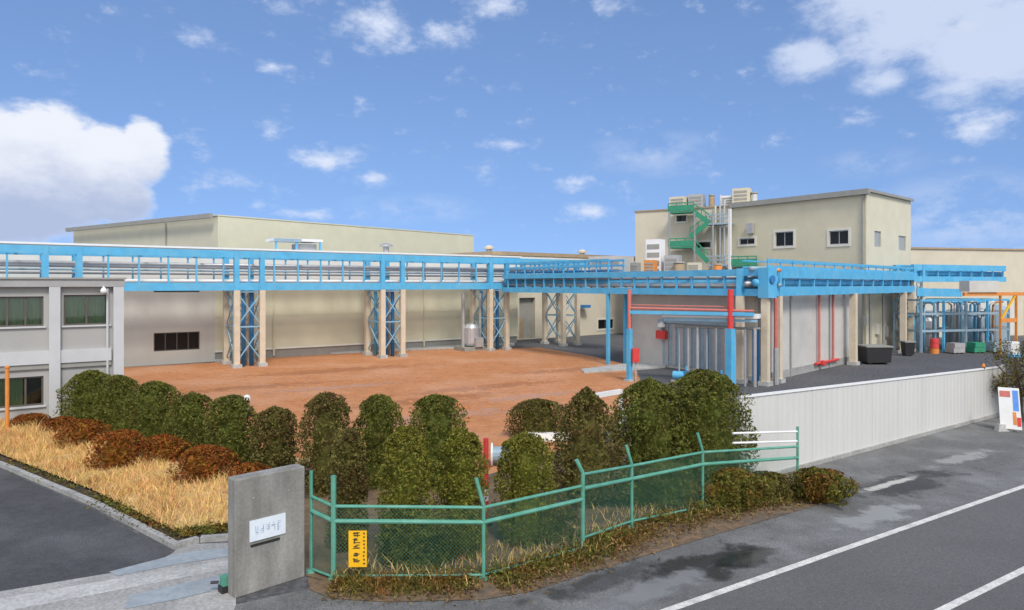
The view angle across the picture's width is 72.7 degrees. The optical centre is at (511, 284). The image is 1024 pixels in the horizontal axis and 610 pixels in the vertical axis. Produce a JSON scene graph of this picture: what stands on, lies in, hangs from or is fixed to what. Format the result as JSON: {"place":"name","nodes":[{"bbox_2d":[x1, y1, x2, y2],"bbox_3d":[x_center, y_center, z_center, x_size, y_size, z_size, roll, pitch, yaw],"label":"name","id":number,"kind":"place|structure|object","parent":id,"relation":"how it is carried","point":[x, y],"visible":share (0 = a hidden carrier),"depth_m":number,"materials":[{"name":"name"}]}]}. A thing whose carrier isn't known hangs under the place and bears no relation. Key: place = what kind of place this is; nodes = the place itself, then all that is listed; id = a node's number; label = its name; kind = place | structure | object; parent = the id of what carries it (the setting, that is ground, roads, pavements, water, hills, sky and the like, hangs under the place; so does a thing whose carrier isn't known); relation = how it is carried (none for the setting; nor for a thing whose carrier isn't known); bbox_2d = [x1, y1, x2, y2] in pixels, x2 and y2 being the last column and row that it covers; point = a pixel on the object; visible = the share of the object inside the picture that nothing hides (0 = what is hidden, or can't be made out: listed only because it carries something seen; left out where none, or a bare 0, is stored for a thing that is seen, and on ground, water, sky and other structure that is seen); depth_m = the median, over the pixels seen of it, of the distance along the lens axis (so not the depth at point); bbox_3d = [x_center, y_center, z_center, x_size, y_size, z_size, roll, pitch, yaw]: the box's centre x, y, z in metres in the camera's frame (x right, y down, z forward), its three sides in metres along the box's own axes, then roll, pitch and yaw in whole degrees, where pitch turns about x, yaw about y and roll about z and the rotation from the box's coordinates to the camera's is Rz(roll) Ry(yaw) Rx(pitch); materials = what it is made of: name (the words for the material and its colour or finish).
{"place":"outdoors","nodes":[
{"label":"outdoors","id":0,"kind":"place"},
{"bbox_2d":[0,469,171,590],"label":"driveway","id":1,"kind":"structure","parent":0,"point":[47,536],"depth_m":16.23,"materials":[{"name":"grey asphalt"}]},
{"bbox_2d":[66,213,473,253],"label":"warehouse","id":2,"kind":"structure","parent":0,"point":[210,230],"depth_m":84.31,"materials":[{"name":"beige"}]},
{"bbox_2d":[124,348,639,476],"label":"yard soil","id":3,"kind":"structure","parent":0,"point":[513,388],"depth_m":43.86,"materials":[{"name":"brown soil"}]},
{"bbox_2d":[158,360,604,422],"bbox_3d":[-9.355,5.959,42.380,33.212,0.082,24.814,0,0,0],"label":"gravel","id":4,"kind":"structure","parent":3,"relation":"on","point":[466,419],"depth_m":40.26,"materials":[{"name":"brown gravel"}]},
{"bbox_2d":[454,293,486,351],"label":"vessel","id":5,"kind":"object","parent":3,"relation":"on","point":[472,339],"visible":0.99,"depth_m":62.92,"materials":[{"name":"metal"}]},
{"bbox_2d":[0,333,1023,603],"bbox_3d":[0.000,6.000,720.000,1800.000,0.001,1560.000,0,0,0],"label":"ground","id":6,"kind":"structure","parent":0,"point":[896,367],"depth_m":49.08,"materials":[{"name":"concrete"}]},
{"bbox_2d":[4,366,9,428],"bbox_3d":[-19.857,4.598,27.381,0.300,2.804,0.300,0,0,0],"label":"marker pole","id":7,"kind":"object","parent":6,"relation":"on","point":[7,396],"visible":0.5,"depth_m":27.33,"materials":[{"name":"orange paint"}]},
{"bbox_2d":[10,413,50,428],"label":"withered bush","id":8,"kind":"object","parent":6,"relation":"on","point":[31,417],"visible":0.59,"depth_m":27.76,"materials":[{"name":"brown plant"}]},
{"bbox_2d":[38,416,77,434],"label":"withered bush","id":9,"kind":"object","parent":6,"relation":"on","point":[56,422],"visible":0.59,"depth_m":26.63,"materials":[{"name":"brown plant"}]},
{"bbox_2d":[0,277,126,420],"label":"office block","id":10,"kind":"structure","parent":6,"relation":"on","point":[56,334],"depth_m":29.40,"materials":[{"name":"grey concrete"}]},
{"bbox_2d":[0,296,42,326],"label":"window","id":11,"kind":"structure","parent":10,"relation":"in","point":[21,311],"depth_m":29.03,"materials":[{"name":"green glass"}]},
{"bbox_2d":[0,376,42,407],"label":"window","id":12,"kind":"structure","parent":10,"relation":"in","point":[24,391],"depth_m":29.11,"materials":[{"name":"green glass"}]},
{"bbox_2d":[64,295,105,325],"bbox_3d":[-18.583,1.104,30.377,1.686,1.354,0.215,0,0,-36],"label":"window","id":13,"kind":"structure","parent":10,"relation":"in","point":[78,309],"depth_m":30.39,"materials":[{"name":"green glass"}]},
{"bbox_2d":[50,418,110,447],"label":"withered bush","id":14,"kind":"object","parent":6,"relation":"on","point":[79,429],"visible":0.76,"depth_m":24.74,"materials":[{"name":"brown plant"}]},
{"bbox_2d":[0,461,227,549],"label":"driveway kerb","id":15,"kind":"structure","parent":6,"relation":"on","point":[171,543],"depth_m":17.64,"materials":[{"name":"concrete"}]},
{"bbox_2d":[0,455,227,540],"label":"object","id":16,"kind":"structure","parent":6,"relation":"on","point":[77,489],"depth_m":19.86,"materials":[{"name":"grey concrete"}]},
{"bbox_2d":[0,453,227,541],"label":"kerb weeds","id":17,"kind":"object","parent":16,"relation":"on","point":[215,528],"visible":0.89,"depth_m":17.63,"materials":[{"name":"green plant"}]},
{"bbox_2d":[0,543,235,609],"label":"gate apron","id":18,"kind":"object","parent":6,"relation":"on","point":[208,600],"visible":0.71,"depth_m":13.45,"materials":[{"name":"concrete"}]},
{"bbox_2d":[0,560,227,609],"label":"gate track","id":19,"kind":"structure","parent":18,"relation":"on","point":[37,598],"depth_m":13.79,"materials":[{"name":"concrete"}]},
{"bbox_2d":[109,547,227,575],"bbox_3d":[-7.343,5.982,15.103,2.430,0.001,0.725,0,0,-29],"label":"drain channel","id":20,"kind":"object","parent":18,"relation":"on","point":[185,557],"visible":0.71,"depth_m":15.13,"materials":[{"name":"concrete"}]},
{"bbox_2d":[124,574,222,608],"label":"drain channel","id":21,"kind":"object","parent":18,"relation":"on","point":[182,590],"visible":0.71,"depth_m":13.51,"materials":[{"name":"metal"}]},
{"bbox_2d":[84,428,151,470],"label":"withered bush","id":22,"kind":"object","parent":6,"relation":"on","point":[118,448],"visible":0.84,"depth_m":22.04,"materials":[{"name":"brown plant"}]},
{"bbox_2d":[0,416,307,529],"bbox_3d":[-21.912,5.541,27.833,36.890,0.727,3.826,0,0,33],"label":"dry grass","id":23,"kind":"structure","parent":6,"relation":"on","point":[8,442],"depth_m":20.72,"materials":[{"name":"beige plant"}]},
{"bbox_2d":[137,433,192,463],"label":"withered bush","id":24,"kind":"object","parent":6,"relation":"on","point":[168,446],"visible":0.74,"depth_m":22.55,"materials":[{"name":"brown plant"}]},
{"bbox_2d":[164,444,242,484],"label":"withered bush","id":25,"kind":"object","parent":6,"relation":"on","point":[202,460],"visible":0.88,"depth_m":20.37,"materials":[{"name":"brown plant"}]},
{"bbox_2d":[0,241,521,366],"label":"annex","id":26,"kind":"object","parent":6,"relation":"on","point":[168,327],"visible":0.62,"depth_m":57.25,"materials":[{"name":"grey"}]},
{"bbox_2d":[154,331,198,350],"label":"window","id":27,"kind":"structure","parent":26,"relation":"in","point":[171,341],"depth_m":52.71,"materials":[{"name":"black glass"}]},
{"bbox_2d":[265,238,322,249],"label":"roof shelter","id":28,"kind":"object","parent":26,"relation":"on","point":[296,246],"visible":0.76,"depth_m":59.19,"materials":[{"name":"white paint"}]},
{"bbox_2d":[228,464,304,597],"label":"gate pillar","id":29,"kind":"structure","parent":6,"relation":"on","point":[266,528],"depth_m":13.70,"materials":[{"name":"concrete"}]},
{"bbox_2d":[0,244,586,368],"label":"pipe rack","id":30,"kind":"object","parent":6,"relation":"on","point":[385,286],"visible":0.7,"depth_m":53.44,"materials":[{"name":"blue metal"}]},
{"bbox_2d":[215,343,513,362],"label":"wall gutter","id":31,"kind":"object","parent":6,"relation":"on","point":[410,349],"depth_m":63.51,"materials":[{"name":"concrete"}]},
{"bbox_2d":[451,251,634,339],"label":"hall","id":32,"kind":"structure","parent":6,"relation":"on","point":[592,314],"depth_m":80.06,"materials":[{"name":"beige concrete"}]},
{"bbox_2d":[519,298,531,338],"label":"roller door","id":33,"kind":"structure","parent":32,"relation":"in","point":[525,304],"depth_m":76.67,"materials":[{"name":"grey metal"}]},
{"bbox_2d":[588,256,633,287],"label":"hall roof unit","id":34,"kind":"structure","parent":32,"relation":"on","point":[628,260],"depth_m":60.84,"materials":[{"name":"white metal"}]},
{"bbox_2d":[299,435,801,580],"bbox_3d":[-5.848,5.986,21.924,30.556,0.001,15.234,0,0,7],"label":"planting bed","id":35,"kind":"object","parent":6,"relation":"on","point":[372,499],"visible":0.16,"depth_m":16.86,"materials":[{"name":"brown soil"}]},
{"bbox_2d":[53,369,114,423],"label":"clipped shrub","id":36,"kind":"object","parent":35,"relation":"on","point":[81,390],"visible":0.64,"depth_m":28.68,"materials":[{"name":"green plant"}]},
{"bbox_2d":[90,374,139,431],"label":"clipped shrub","id":37,"kind":"object","parent":35,"relation":"on","point":[117,389],"visible":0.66,"depth_m":27.64,"materials":[{"name":"green plant"}]},
{"bbox_2d":[117,380,183,440],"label":"clipped shrub","id":38,"kind":"object","parent":35,"relation":"on","point":[152,403],"visible":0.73,"depth_m":24.90,"materials":[{"name":"green plant"}]},
{"bbox_2d":[160,391,217,457],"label":"clipped shrub","id":39,"kind":"object","parent":35,"relation":"on","point":[191,411],"visible":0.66,"depth_m":23.57,"materials":[{"name":"green plant"}]},
{"bbox_2d":[202,394,259,468],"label":"clipped shrub","id":40,"kind":"object","parent":35,"relation":"on","point":[232,412],"visible":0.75,"depth_m":22.05,"materials":[{"name":"green plant"}]},
{"bbox_2d":[226,461,271,480],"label":"withered bush","id":41,"kind":"object","parent":35,"relation":"on","point":[246,467],"visible":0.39,"depth_m":20.01,"materials":[{"name":"brown plant"}]},
{"bbox_2d":[247,405,301,467],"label":"clipped shrub","id":42,"kind":"object","parent":35,"relation":"on","point":[277,432],"visible":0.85,"depth_m":20.83,"materials":[{"name":"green plant"}]},
{"bbox_2d":[294,391,354,497],"bbox_3d":[-5.387,4.562,20.148,1.752,2.962,1.853,0,0,0],"label":"clipped shrub","id":43,"kind":"object","parent":35,"relation":"on","point":[326,409],"visible":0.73,"depth_m":19.81,"materials":[{"name":"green plant"}]},
{"bbox_2d":[324,426,370,552],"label":"clipped shrub","id":44,"kind":"object","parent":35,"relation":"on","point":[348,464],"visible":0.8,"depth_m":15.65,"materials":[{"name":"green plant"}]},
{"bbox_2d":[351,394,405,490],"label":"clipped shrub","id":45,"kind":"object","parent":35,"relation":"on","point":[379,415],"visible":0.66,"depth_m":20.54,"materials":[{"name":"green plant"}]},
{"bbox_2d":[374,424,434,566],"bbox_3d":[-2.346,4.537,15.161,1.331,2.988,1.350,0,0,0],"label":"clipped shrub","id":46,"kind":"object","parent":35,"relation":"on","point":[407,484],"visible":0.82,"depth_m":14.93,"materials":[{"name":"green plant"}]},
{"bbox_2d":[368,513,469,569],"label":"ivy clump","id":47,"kind":"object","parent":35,"relation":"on","point":[429,532],"visible":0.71,"depth_m":14.68,"materials":[{"name":"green plant"}]},
{"bbox_2d":[406,393,469,489],"bbox_3d":[-2.265,4.646,20.884,2.086,2.786,2.183,0,0,0],"label":"clipped shrub","id":48,"kind":"object","parent":35,"relation":"on","point":[435,415],"visible":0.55,"depth_m":20.53,"materials":[{"name":"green plant"}]},
{"bbox_2d":[431,426,491,558],"bbox_3d":[-1.139,4.605,15.622,1.365,2.859,1.441,0,0,0],"label":"clipped shrub","id":49,"kind":"object","parent":35,"relation":"on","point":[461,470],"visible":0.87,"depth_m":15.35,"materials":[{"name":"green plant"}]},
{"bbox_2d":[491,431,557,548],"bbox_3d":[0.287,4.736,16.289,1.637,2.602,1.643,0,0,0],"label":"clipped shrub","id":50,"kind":"object","parent":35,"relation":"on","point":[521,453],"visible":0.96,"depth_m":16.01,"materials":[{"name":"green plant"}]},
{"bbox_2d":[306,426,798,581],"bbox_3d":[2.408,4.935,16.482,13.868,2.131,2.029,0,0,-24],"label":"chain link fence","id":51,"kind":"object","parent":35,"relation":"on","point":[332,519],"visible":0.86,"depth_m":14.81,"materials":[{"name":"metal"}]},
{"bbox_2d":[349,531,366,566],"bbox_3d":[-3.111,5.332,14.032,0.366,0.732,0.018,0,0,-1],"label":"warning sign","id":52,"kind":"object","parent":51,"relation":"attached to","point":[357,548],"visible":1,"depth_m":14.03,"materials":[{"name":"yellow metal"}]},
{"bbox_2d":[533,504,588,543],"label":"ivy clump","id":53,"kind":"object","parent":35,"relation":"on","point":[563,514],"visible":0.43,"depth_m":16.18,"materials":[{"name":"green plant"}]},
{"bbox_2d":[330,491,798,585],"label":"bed grass","id":54,"kind":"structure","parent":35,"relation":"on","point":[462,558],"depth_m":15.32,"materials":[{"name":"brown plant"}]},
{"bbox_2d":[329,486,803,594],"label":"verge weeds","id":55,"kind":"object","parent":35,"relation":"on","point":[662,515],"visible":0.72,"depth_m":14.65,"materials":[{"name":"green plant"}]},
{"bbox_2d":[541,386,629,507],"bbox_3d":[1.991,4.414,19.186,2.730,3.263,2.699,0,0,0],"label":"loose shrub","id":56,"kind":"object","parent":35,"relation":"on","point":[587,446],"visible":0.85,"depth_m":18.75,"materials":[{"name":"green plant"}]},
{"bbox_2d":[599,461,707,510],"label":"ivy clump","id":57,"kind":"object","parent":35,"relation":"on","point":[642,488],"visible":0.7,"depth_m":18.64,"materials":[{"name":"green plant"}]},
{"bbox_2d":[607,377,702,485],"bbox_3d":[4.057,4.385,20.443,2.946,3.324,3.049,0,0,0],"label":"loose shrub","id":58,"kind":"object","parent":35,"relation":"on","point":[647,414],"visible":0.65,"depth_m":19.99,"materials":[{"name":"green plant"}]},
{"bbox_2d":[665,368,760,482],"bbox_3d":[5.787,4.271,20.979,3.227,3.545,3.265,0,0,20],"label":"loose shrub","id":59,"kind":"object","parent":35,"relation":"on","point":[708,393],"visible":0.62,"depth_m":20.27,"materials":[{"name":"green plant"}]},
{"bbox_2d":[677,466,781,511],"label":"weed bush","id":60,"kind":"object","parent":35,"relation":"on","point":[735,485],"visible":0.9,"depth_m":18.57,"materials":[{"name":"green plant"}]},
{"bbox_2d":[581,363,665,372],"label":"yard slab","id":61,"kind":"structure","parent":6,"relation":"on","point":[622,367],"depth_m":49.43,"materials":[{"name":"concrete"}]},
{"bbox_2d":[502,259,781,364],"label":"pipe rack","id":62,"kind":"object","parent":6,"relation":"on","point":[553,281],"visible":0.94,"depth_m":52.09,"materials":[{"name":"blue metal"}]},
{"bbox_2d":[634,205,731,270],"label":"stair block","id":63,"kind":"structure","parent":6,"relation":"on","point":[651,224],"depth_m":75.84,"materials":[{"name":"beige concrete"}]},
{"bbox_2d":[623,289,760,387],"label":"pipe bridge","id":64,"kind":"structure","parent":6,"relation":"on","point":[730,313],"depth_m":41.38,"materials":[{"name":"metal"}]},
{"bbox_2d":[668,195,757,269],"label":"outside stair","id":65,"kind":"object","parent":6,"relation":"on","point":[690,244],"visible":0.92,"depth_m":72.71,"materials":[{"name":"green metal"}]},
{"bbox_2d":[632,278,849,379],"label":"process hall","id":66,"kind":"structure","parent":6,"relation":"on","point":[800,334],"depth_m":48.59,"materials":[{"name":"metal"}]},
{"bbox_2d":[814,295,838,365],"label":"fire riser","id":67,"kind":"object","parent":66,"relation":"attached to","point":[822,362],"visible":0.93,"depth_m":48.53,"materials":[{"name":"red paint"}]},
{"bbox_2d":[750,330,759,383],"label":"blue post","id":68,"kind":"object","parent":6,"relation":"on","point":[758,356],"visible":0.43,"depth_m":42.04,"materials":[{"name":"metal"}]},
{"bbox_2d":[773,298,778,384],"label":"fire riser","id":69,"kind":"object","parent":6,"relation":"on","point":[775,365],"visible":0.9,"depth_m":41.63,"materials":[{"name":"red paint"}]},
{"bbox_2d":[736,259,917,386],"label":"pipe rack","id":70,"kind":"object","parent":6,"relation":"on","point":[860,281],"visible":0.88,"depth_m":45.65,"materials":[{"name":"metal"}]},
{"bbox_2d":[736,364,1004,473],"bbox_3d":[14.752,4.668,26.527,19.590,2.665,0.204,0,0,-35],"label":"panel fence","id":71,"kind":"object","parent":6,"relation":"on","point":[835,422],"visible":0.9,"depth_m":24.98,"materials":[{"name":"white metal"}]},
{"bbox_2d":[858,344,893,363],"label":"skip","id":72,"kind":"object","parent":6,"relation":"on","point":[874,353],"visible":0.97,"depth_m":51.97,"materials":[{"name":"black plastic"}]},
{"bbox_2d":[892,264,1005,349],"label":"pipe rack","id":73,"kind":"object","parent":6,"relation":"on","point":[940,273],"visible":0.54,"depth_m":64.72,"materials":[{"name":"blue metal"}]},
{"bbox_2d":[893,298,1009,352],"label":"equipment frame","id":74,"kind":"object","parent":6,"relation":"on","point":[921,313],"visible":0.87,"depth_m":62.92,"materials":[{"name":"blue paint"}]},
{"bbox_2d":[945,342,964,353],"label":"crate stack","id":75,"kind":"object","parent":6,"relation":"on","point":[954,348],"visible":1,"depth_m":60.17,"materials":[{"name":"grey plastic"}]},
{"bbox_2d":[941,303,970,347],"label":"storage tank","id":76,"kind":"object","parent":6,"relation":"on","point":[947,320],"visible":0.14,"depth_m":64.92,"materials":[{"name":"metal"}]},
{"bbox_2d":[911,247,1023,336],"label":"hall","id":77,"kind":"structure","parent":6,"relation":"on","point":[1012,260],"depth_m":80.49,"materials":[{"name":"grey"}]},
{"bbox_2d":[925,300,1014,334],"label":"roller door","id":78,"kind":"structure","parent":77,"relation":"in","point":[983,305],"depth_m":81.40,"materials":[{"name":"grey metal"}]},
{"bbox_2d":[966,342,985,352],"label":"crate stack","id":79,"kind":"object","parent":6,"relation":"on","point":[974,347],"visible":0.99,"depth_m":60.71,"materials":[{"name":"green plastic"}]},
{"bbox_2d":[959,281,1023,353],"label":"gantry","id":80,"kind":"object","parent":6,"relation":"on","point":[978,288],"visible":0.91,"depth_m":59.62,"materials":[{"name":"metal"}]},
{"bbox_2d":[984,303,1006,347],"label":"storage tank","id":81,"kind":"object","parent":6,"relation":"on","point":[996,324],"visible":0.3,"depth_m":66.07,"materials":[{"name":"metal"}]},
{"bbox_2d":[979,336,1023,419],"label":"tree","id":82,"kind":"object","parent":6,"relation":"on","point":[1016,379],"visible":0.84,"depth_m":31.04,"materials":[{"name":"green plant"}]},
{"bbox_2d":[0,0,1023,255],"label":"sky","id":83,"kind":"structure","parent":0,"point":[535,126],"materials":[{"name":"blue"}]},
{"bbox_2d":[503,398,570,435],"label":"hedge","id":84,"kind":"object","parent":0,"point":[538,416],"visible":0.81,"depth_m":27.11,"materials":[{"name":"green plant"}]},
{"bbox_2d":[308,490,819,607],"bbox_3d":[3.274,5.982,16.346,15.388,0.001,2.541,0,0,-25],"label":"verge","id":85,"kind":"structure","parent":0,"point":[487,590],"depth_m":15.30,"materials":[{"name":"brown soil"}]},
{"bbox_2d":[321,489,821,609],"bbox_3d":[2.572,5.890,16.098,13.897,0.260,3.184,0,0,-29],"label":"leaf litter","id":86,"kind":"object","parent":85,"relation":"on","point":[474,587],"visible":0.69,"depth_m":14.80,"materials":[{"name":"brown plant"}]},
{"bbox_2d":[749,470,798,499],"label":"weed bush","id":87,"kind":"object","parent":85,"relation":"on","point":[781,481],"visible":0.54,"depth_m":19.38,"materials":[{"name":"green plant"}]},
{"bbox_2d":[787,466,859,505],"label":"weed bush","id":88,"kind":"object","parent":85,"relation":"on","point":[824,485],"visible":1,"depth_m":18.92,"materials":[{"name":"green plant"}]},
{"bbox_2d":[234,405,1023,609],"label":"shoulder","id":89,"kind":"object","parent":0,"point":[796,536],"visible":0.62,"depth_m":16.89},
{"bbox_2d":[716,548,771,565],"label":"puddle","id":90,"kind":"object","parent":89,"relation":"on","point":[756,555],"visible":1,"depth_m":15.21,"materials":[{"name":"grey liquid"}]},
{"bbox_2d":[875,470,949,493],"bbox_3d":[11.891,5.992,20.909,9.360,0.001,2.600,0,0,-33],"label":"wet patch","id":91,"kind":"object","parent":89,"relation":"on","point":[919,483],"visible":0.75,"depth_m":20.84,"materials":[{"name":"grey liquid"}]},
{"bbox_2d":[938,449,990,463],"bbox_3d":[15.554,5.989,24.042,8.320,0.001,1.300,0,0,-33],"label":"worn patch","id":92,"kind":"object","parent":89,"relation":"on","point":[959,458],"visible":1,"depth_m":23.95,"materials":[{"name":"grey"}]},
{"bbox_2d":[998,387,1021,430],"bbox_3d":[20.507,5.127,28.655,0.820,1.755,0.867,0,0,37],"label":"standing sign","id":93,"kind":"object","parent":89,"relation":"on","point":[1009,408],"visible":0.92,"depth_m":28.45,"materials":[{"name":"white paint"}]},
{"bbox_2d":[646,239,664,270],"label":"hall roof unit","id":94,"kind":"structure","parent":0,"point":[655,249],"depth_m":54.56,"materials":[{"name":"white paint"}]},
{"bbox_2d":[664,255,681,270],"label":"hall roof unit","id":95,"kind":"structure","parent":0,"point":[669,260],"depth_m":53.64,"materials":[{"name":"white metal"}]},
{"bbox_2d":[729,188,913,345],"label":"process tower","id":96,"kind":"structure","parent":0,"point":[867,226],"depth_m":65.25,"materials":[{"name":"beige paint"}]},
{"bbox_2d":[732,187,751,202],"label":"roof unit","id":97,"kind":"structure","parent":96,"relation":"on","point":[741,194],"depth_m":74.01,"materials":[{"name":"beige"}]},
{"bbox_2d":[773,229,794,248],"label":"window","id":98,"kind":"structure","parent":96,"relation":"in","point":[784,239],"depth_m":68.08,"materials":[{"name":"black glass"}]},
{"bbox_2d":[827,228,850,246],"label":"window","id":99,"kind":"structure","parent":96,"relation":"in","point":[838,238],"depth_m":63.63,"materials":[{"name":"black glass"}]},
{"bbox_2d":[658,484,1023,609],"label":"road","id":100,"kind":"structure","parent":0,"point":[934,564],"depth_m":14.43,"materials":[{"name":"grey asphalt"}]},
{"bbox_2d":[618,570,701,601],"bbox_3d":[2.780,5.992,13.663,5.200,0.001,1.560,0,0,-33],"label":"worn patch","id":101,"kind":"object","parent":100,"relation":"on","point":[644,591],"visible":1,"depth_m":13.76,"materials":[{"name":"grey asphalt"}]},
{"bbox_2d":[644,544,759,583],"bbox_3d":[4.263,5.992,14.903,6.760,0.001,2.210,0,0,-33],"label":"wet patch","id":102,"kind":"object","parent":100,"relation":"on","point":[701,563],"visible":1,"depth_m":14.84,"materials":[{"name":"grey asphalt"}]},
{"bbox_2d":[661,484,1023,609],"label":"road marking","id":103,"kind":"object","parent":100,"relation":"on","point":[774,572],"depth_m":15.37,"materials":[{"name":"paint"}]},
{"bbox_2d":[831,504,921,530],"bbox_3d":[9.487,5.992,18.063,6.760,0.001,2.210,0,0,-33],"label":"worn patch","id":104,"kind":"object","parent":100,"relation":"on","point":[872,515],"visible":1,"depth_m":17.97,"materials":[{"name":"grey asphalt"}]},
{"bbox_2d":[935,566,1023,609],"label":"road marking","id":105,"kind":"object","parent":100,"relation":"on","point":[979,591],"depth_m":13.62,"materials":[{"name":"paint"}]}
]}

